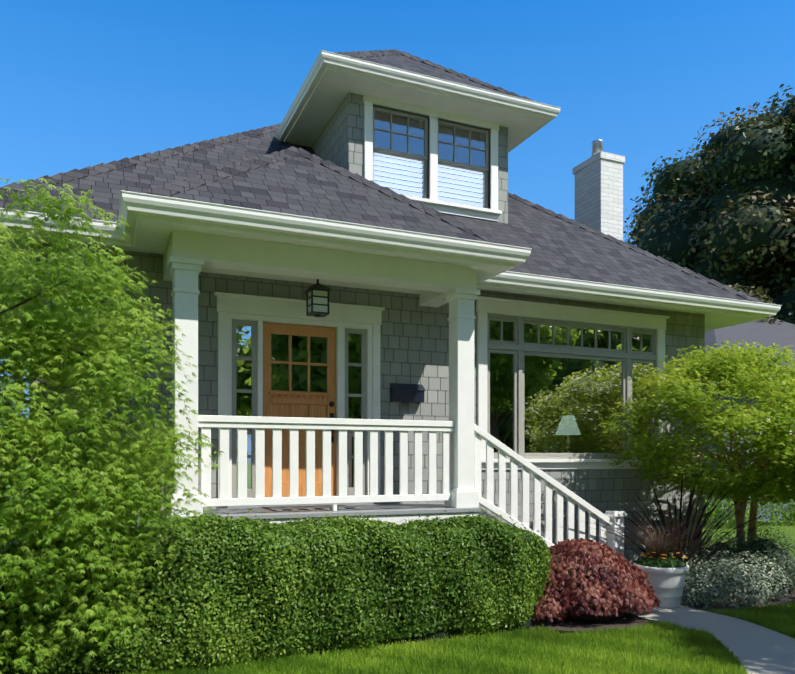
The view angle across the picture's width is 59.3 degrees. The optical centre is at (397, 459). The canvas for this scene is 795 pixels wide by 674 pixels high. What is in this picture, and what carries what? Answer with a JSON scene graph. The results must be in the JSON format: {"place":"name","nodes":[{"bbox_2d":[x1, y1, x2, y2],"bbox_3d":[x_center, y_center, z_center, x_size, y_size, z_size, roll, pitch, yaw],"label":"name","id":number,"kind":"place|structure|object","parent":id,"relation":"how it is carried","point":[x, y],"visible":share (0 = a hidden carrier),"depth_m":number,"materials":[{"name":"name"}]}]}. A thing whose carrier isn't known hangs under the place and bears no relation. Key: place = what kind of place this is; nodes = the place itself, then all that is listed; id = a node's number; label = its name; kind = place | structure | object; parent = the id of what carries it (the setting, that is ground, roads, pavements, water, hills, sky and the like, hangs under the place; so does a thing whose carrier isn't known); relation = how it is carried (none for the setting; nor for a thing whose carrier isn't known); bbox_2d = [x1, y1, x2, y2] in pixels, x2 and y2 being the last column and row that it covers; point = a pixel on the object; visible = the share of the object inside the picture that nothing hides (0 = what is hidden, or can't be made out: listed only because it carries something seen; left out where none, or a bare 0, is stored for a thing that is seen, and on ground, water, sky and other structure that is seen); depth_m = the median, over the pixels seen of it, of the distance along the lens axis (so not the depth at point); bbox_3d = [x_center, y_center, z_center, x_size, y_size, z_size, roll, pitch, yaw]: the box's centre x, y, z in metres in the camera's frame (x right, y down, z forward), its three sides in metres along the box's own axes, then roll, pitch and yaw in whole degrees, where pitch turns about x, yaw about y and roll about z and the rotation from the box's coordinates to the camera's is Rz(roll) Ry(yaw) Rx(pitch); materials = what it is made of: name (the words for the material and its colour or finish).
{"place":"outdoors","nodes":[
{"label":"outdoors","id":0,"kind":"place"},
{"bbox_2d":[0,509,551,673],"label":"hedge","id":1,"kind":"object","parent":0,"point":[337,537],"depth_m":5.54,"materials":[{"name":"green plant"}]},
{"bbox_2d":[159,503,479,539],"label":"porch deck","id":2,"kind":"structure","parent":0,"point":[393,513],"depth_m":6.87,"materials":[{"name":"grey wood"}]},
{"bbox_2d":[262,504,356,510],"bbox_3d":[-0.915,0.491,7.211,0.870,0.012,0.500,0,0,-23],"label":"door mat","id":3,"kind":"object","parent":2,"relation":"on","point":[301,507],"depth_m":7.12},
{"bbox_2d":[0,462,794,673],"bbox_3d":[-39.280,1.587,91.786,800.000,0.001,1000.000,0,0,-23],"label":"lawn","id":4,"kind":"structure","parent":0,"point":[787,529],"depth_m":13.76,"materials":[{"name":"green plant"}]},
{"bbox_2d":[163,231,626,555],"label":"porch trim","id":5,"kind":"structure","parent":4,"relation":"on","point":[189,257],"depth_m":6.88,"materials":[{"name":"white wood"}]},
{"bbox_2d":[303,279,332,316],"bbox_3d":[-0.810,-1.723,7.093,0.250,0.540,0.250,0,0,-23],"label":"porch lantern","id":6,"kind":"object","parent":5,"relation":"hanging from","point":[317,299],"visible":0.83,"depth_m":7.03,"materials":[{"name":"black metal"}]},
{"bbox_2d":[159,610,651,672],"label":"mulch bed","id":7,"kind":"object","parent":4,"relation":"on","point":[626,619],"visible":0.03,"depth_m":6.71,"materials":[{"name":"brown soil"}]},
{"bbox_2d":[0,178,222,673],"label":"tree","id":8,"kind":"object","parent":7,"relation":"on","point":[26,434],"depth_m":4.60,"materials":[{"name":"green plant"}]},
{"bbox_2d":[531,538,661,621],"bbox_3d":[1.927,1.201,7.037,1.534,0.778,1.126,0,0,5],"label":"shrub","id":9,"kind":"object","parent":7,"relation":"on","point":[626,583],"depth_m":6.74,"materials":[{"name":"red plant"}]},
{"bbox_2d":[100,600,794,673],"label":"lawn","id":10,"kind":"structure","parent":4,"relation":"on","point":[594,652],"depth_m":5.52,"materials":[{"name":"green plant"}]},
{"bbox_2d":[503,514,705,569],"bbox_3d":[-1.512,1.472,12.682,8.410,1.430,9.975,0,0,-23],"label":"foundation","id":11,"kind":"object","parent":4,"relation":"on","point":[631,557],"visible":0.06,"depth_m":9.29,"materials":[{"name":"grey concrete"}]},
{"bbox_2d":[29,240,704,531],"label":"house walls","id":12,"kind":"structure","parent":11,"relation":"on","point":[414,342],"depth_m":7.99,"materials":[{"name":"grey wood"}]},
{"bbox_2d":[214,292,384,507],"bbox_3d":[-1.034,-0.603,7.527,1.860,2.200,0.205,0,0,-23],"label":"unit door","id":13,"kind":"structure","parent":12,"relation":"in","point":[265,317],"depth_m":7.50,"materials":[{"name":"wood"}]},
{"bbox_2d":[236,325,360,488],"bbox_3d":[-1.046,-0.548,7.547,1.395,1.720,0.020,0,0,-23],"label":"door glass","id":14,"kind":"object","parent":13,"relation":"attached to","point":[280,352],"visible":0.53,"depth_m":7.54,"materials":[{"name":"clear glass"}]},
{"bbox_2d":[330,413,333,441],"bbox_3d":[-0.712,-0.353,7.644,0.044,0.320,0.064,0,0,-23],"label":"door handle","id":15,"kind":"object","parent":13,"relation":"attached to","point":[332,431],"visible":0.56,"depth_m":7.66,"materials":[{"name":"black metal"}]},
{"bbox_2d":[0,50,781,352],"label":"eaves","id":16,"kind":"object","parent":12,"relation":"on","point":[331,81],"visible":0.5,"depth_m":7.93,"materials":[{"name":"white paint"}]},
{"bbox_2d":[0,55,748,300],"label":"roof shingles","id":17,"kind":"object","parent":16,"relation":"on","point":[299,185],"visible":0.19,"depth_m":7.82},
{"bbox_2d":[0,49,763,302],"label":"ridge caps","id":18,"kind":"object","parent":17,"relation":"on","point":[187,184],"visible":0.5,"depth_m":7.56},
{"bbox_2d":[311,93,507,223],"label":"dormer walls","id":19,"kind":"structure","parent":16,"relation":"on","point":[339,141],"depth_m":9.00,"materials":[{"name":"grey wood"}]},
{"bbox_2d":[363,94,501,221],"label":"dormer windows","id":20,"kind":"structure","parent":19,"relation":"attached to","point":[490,212],"depth_m":9.05,"materials":[{"name":"white wood"}]},
{"bbox_2d":[374,114,483,207],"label":"window blinds","id":21,"kind":"object","parent":20,"relation":"in","point":[397,184],"visible":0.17,"depth_m":9.18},
{"bbox_2d":[374,112,484,207],"bbox_3d":[0.439,-3.900,9.115,1.620,1.005,0.030,0,0,-23],"label":"dormer glass","id":22,"kind":"object","parent":20,"relation":"in","point":[399,136],"visible":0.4,"depth_m":9.07,"materials":[{"name":"glass"}]},
{"bbox_2d":[573,151,624,240],"bbox_3d":[3.459,-3.283,12.028,0.520,3.740,0.750,0,0,-23],"label":"chimney","id":23,"kind":"object","parent":16,"relation":"on","point":[598,191],"visible":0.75,"depth_m":11.74,"materials":[{"name":"brick"}]},
{"bbox_2d":[591,139,602,156],"bbox_3d":[3.441,-5.323,12.020,0.210,0.360,0.210,0,0,-23],"label":"chimney flue","id":24,"kind":"object","parent":23,"relation":"on","point":[597,145],"visible":0.62,"depth_m":11.94,"materials":[{"name":"silver metal"}]},
{"bbox_2d":[390,383,425,402],"bbox_3d":[0.116,-0.761,7.916,0.396,0.207,0.117,0,0,-23],"label":"mailbox","id":25,"kind":"object","parent":12,"relation":"attached to","point":[413,393],"visible":1,"depth_m":7.88,"materials":[{"name":"black"}]},
{"bbox_2d":[476,296,669,469],"bbox_3d":[2.280,-0.913,8.921,2.980,2.060,0.180,0,0,-23],"label":"picture window","id":26,"kind":"structure","parent":12,"relation":"attached to","point":[519,313],"depth_m":8.78,"materials":[{"name":"white wood"}]},
{"bbox_2d":[490,320,650,452],"bbox_3d":[2.268,-0.890,8.948,2.540,1.615,0.001,0,0,-23],"label":"window glass","id":27,"kind":"object","parent":26,"relation":"in","point":[568,402],"visible":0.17,"depth_m":8.88,"materials":[{"name":"clear glass"}]},
{"bbox_2d":[573,473,784,591],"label":"phormium leaves","id":28,"kind":"object","parent":4,"relation":"on","point":[696,535],"visible":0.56,"depth_m":8.18,"materials":[{"name":"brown plant"}]},
{"bbox_2d":[597,340,794,545],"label":"tree","id":29,"kind":"object","parent":4,"relation":"on","point":[727,368],"depth_m":8.15,"materials":[{"name":"green plant"}]},
{"bbox_2d":[623,84,794,323],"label":"tree","id":30,"kind":"object","parent":4,"relation":"on","point":[752,154],"depth_m":27.76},
{"bbox_2d":[627,605,794,673],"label":"concrete path","id":31,"kind":"structure","parent":4,"relation":"on","point":[758,649],"depth_m":6.20,"materials":[{"name":"grey concrete"}]},
{"bbox_2d":[633,562,688,607],"bbox_3d":[2.875,1.362,7.625,0.574,0.450,0.574,0,0,-23],"label":"white pot","id":32,"kind":"object","parent":31,"relation":"on","point":[668,584],"visible":0.62,"depth_m":7.41,"materials":[{"name":"white ceramic"}]},
{"bbox_2d":[633,549,688,569],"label":"flowers","id":33,"kind":"object","parent":32,"relation":"in","point":[659,562],"depth_m":7.49,"materials":[{"name":"plant"}]},
{"label":"pot soil","id":34,"kind":"structure","parent":32,"relation":"on","visible":0},
{"bbox_2d":[600,513,727,558],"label":"potted grass","id":35,"kind":"object","parent":34,"relation":"on","point":[659,547],"depth_m":7.62,"materials":[{"name":"brown plant"}]},
{"bbox_2d":[666,541,791,608],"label":"silver shrubs","id":36,"kind":"object","parent":4,"relation":"on","point":[731,569],"visible":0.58,"depth_m":7.77,"materials":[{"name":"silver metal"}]},
{"bbox_2d":[681,579,794,608],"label":"mulch bed","id":37,"kind":"object","parent":4,"relation":"on","point":[786,600],"depth_m":7.75,"materials":[{"name":"brown soil"}]},
{"bbox_2d":[701,538,794,590],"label":"shrub","id":38,"kind":"object","parent":37,"relation":"on","point":[783,559],"visible":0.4,"depth_m":8.31,"materials":[{"name":"grey"}]},
{"bbox_2d":[694,523,794,595],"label":"green shrubs","id":39,"kind":"object","parent":4,"relation":"on","point":[765,545],"visible":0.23,"depth_m":8.62,"materials":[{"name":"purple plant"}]},
{"bbox_2d":[702,493,794,527],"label":"shrubs","id":40,"kind":"object","parent":4,"relation":"on","point":[783,512],"visible":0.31,"depth_m":16.69,"materials":[{"name":"green plant"}]},
{"bbox_2d":[705,317,794,522],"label":"neighbour house","id":41,"kind":"structure","parent":4,"relation":"on","point":[767,334],"depth_m":20.66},
{"bbox_2d":[721,283,794,328],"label":"tree foliage","id":42,"kind":"object","parent":4,"relation":"on","point":[757,297],"visible":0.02,"depth_m":23.85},
{"bbox_2d":[0,0,794,449],"label":"sky","id":43,"kind":"structure","parent":0,"point":[84,83],"materials":[{"name":"blue"}]}
]}

